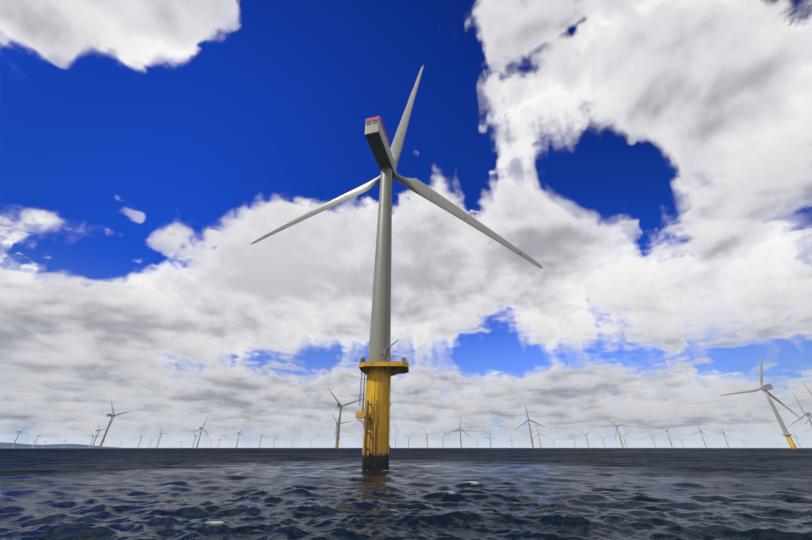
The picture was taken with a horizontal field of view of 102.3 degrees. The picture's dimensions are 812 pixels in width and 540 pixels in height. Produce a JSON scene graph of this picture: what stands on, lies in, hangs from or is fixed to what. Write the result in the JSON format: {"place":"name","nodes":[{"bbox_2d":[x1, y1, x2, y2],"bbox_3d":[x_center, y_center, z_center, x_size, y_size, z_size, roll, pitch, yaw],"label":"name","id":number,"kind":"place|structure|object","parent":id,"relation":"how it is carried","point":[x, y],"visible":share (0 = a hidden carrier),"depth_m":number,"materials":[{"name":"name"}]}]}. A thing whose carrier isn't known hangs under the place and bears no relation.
{"place":"outdoors","nodes":[
{"label":"outdoors","id":0,"kind":"place"},
{"bbox_2d":[0,442,119,447],"bbox_3d":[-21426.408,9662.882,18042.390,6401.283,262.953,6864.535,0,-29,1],"label":"hills","id":1,"kind":"structure","parent":0,"point":[8,445],"depth_m":19039.37,"materials":[{"name":"blue"}]},
{"bbox_2d":[0,448,811,539],"bbox_3d":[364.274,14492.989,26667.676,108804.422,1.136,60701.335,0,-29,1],"label":"sea","id":2,"kind":"structure","parent":0,"point":[409,494],"depth_m":29.82,"materials":[{"name":"liquid"}]},
{"bbox_2d":[11,424,26,447],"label":"wind turbine","id":3,"kind":"object","parent":2,"relation":"in","point":[17,436],"visible":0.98,"depth_m":1838.25,"materials":[{"name":"yellow paint"}]},
{"bbox_2d":[91,424,105,448],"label":"wind turbine","id":4,"kind":"object","parent":2,"relation":"in","point":[99,430],"visible":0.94,"depth_m":1691.81,"materials":[{"name":"yellow paint"}]},
{"bbox_2d":[98,402,129,448],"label":"wind turbine","id":5,"kind":"object","parent":2,"relation":"in","point":[109,424],"visible":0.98,"depth_m":903.09,"materials":[{"name":"yellow paint"}]},
{"bbox_2d":[195,416,208,448],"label":"wind turbine","id":6,"kind":"object","parent":2,"relation":"in","point":[200,428],"visible":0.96,"depth_m":1484.41,"materials":[{"name":"yellow paint"}]},
{"bbox_2d":[331,413,349,448],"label":"wind turbine","id":7,"kind":"object","parent":2,"relation":"in","point":[337,428],"visible":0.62,"depth_m":1248.77,"materials":[{"name":"yellow paint"}]},
{"bbox_2d":[328,388,364,449],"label":"wind turbine","id":8,"kind":"object","parent":2,"relation":"in","point":[339,405],"visible":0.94,"depth_m":695.52,"materials":[{"name":"yellow paint"}]},
{"bbox_2d":[251,65,542,470],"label":"wind turbine","id":9,"kind":"object","parent":2,"relation":"in","point":[379,368],"visible":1,"depth_m":83.43,"materials":[{"name":"yellow paint"}]},
{"bbox_2d":[449,421,469,448],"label":"wind turbine","id":10,"kind":"object","parent":2,"relation":"in","point":[460,434],"visible":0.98,"depth_m":1498.03,"materials":[{"name":"yellow paint"}]},
{"bbox_2d":[515,404,545,448],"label":"wind turbine","id":11,"kind":"object","parent":2,"relation":"in","point":[531,441],"visible":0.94,"depth_m":1028.11,"materials":[{"name":"yellow paint"}]},
{"bbox_2d":[606,417,627,448],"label":"wind turbine","id":12,"kind":"object","parent":2,"relation":"in","point":[617,426],"visible":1,"depth_m":1351.96,"materials":[{"name":"yellow paint"}]},
{"bbox_2d":[654,425,672,448],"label":"wind turbine","id":13,"kind":"object","parent":2,"relation":"in","point":[668,435],"visible":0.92,"depth_m":1726.92,"materials":[{"name":"yellow paint"}]},
{"bbox_2d":[691,423,708,447],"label":"wind turbine","id":14,"kind":"object","parent":2,"relation":"in","point":[701,435],"visible":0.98,"depth_m":1801.78,"materials":[{"name":"yellow paint"}]},
{"bbox_2d":[721,355,801,450],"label":"wind turbine","id":15,"kind":"object","parent":2,"relation":"in","point":[786,434],"visible":0.92,"depth_m":483.69,"materials":[{"name":"yellow paint"}]},
{"bbox_2d":[788,394,811,426],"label":"wind turbine","id":16,"kind":"object","parent":2,"relation":"in","point":[808,415],"visible":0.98,"depth_m":884.83,"materials":[{"name":"yellow paint"}]},
{"bbox_2d":[0,0,811,447],"label":"sky","id":17,"kind":"structure","parent":0,"point":[653,158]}
]}

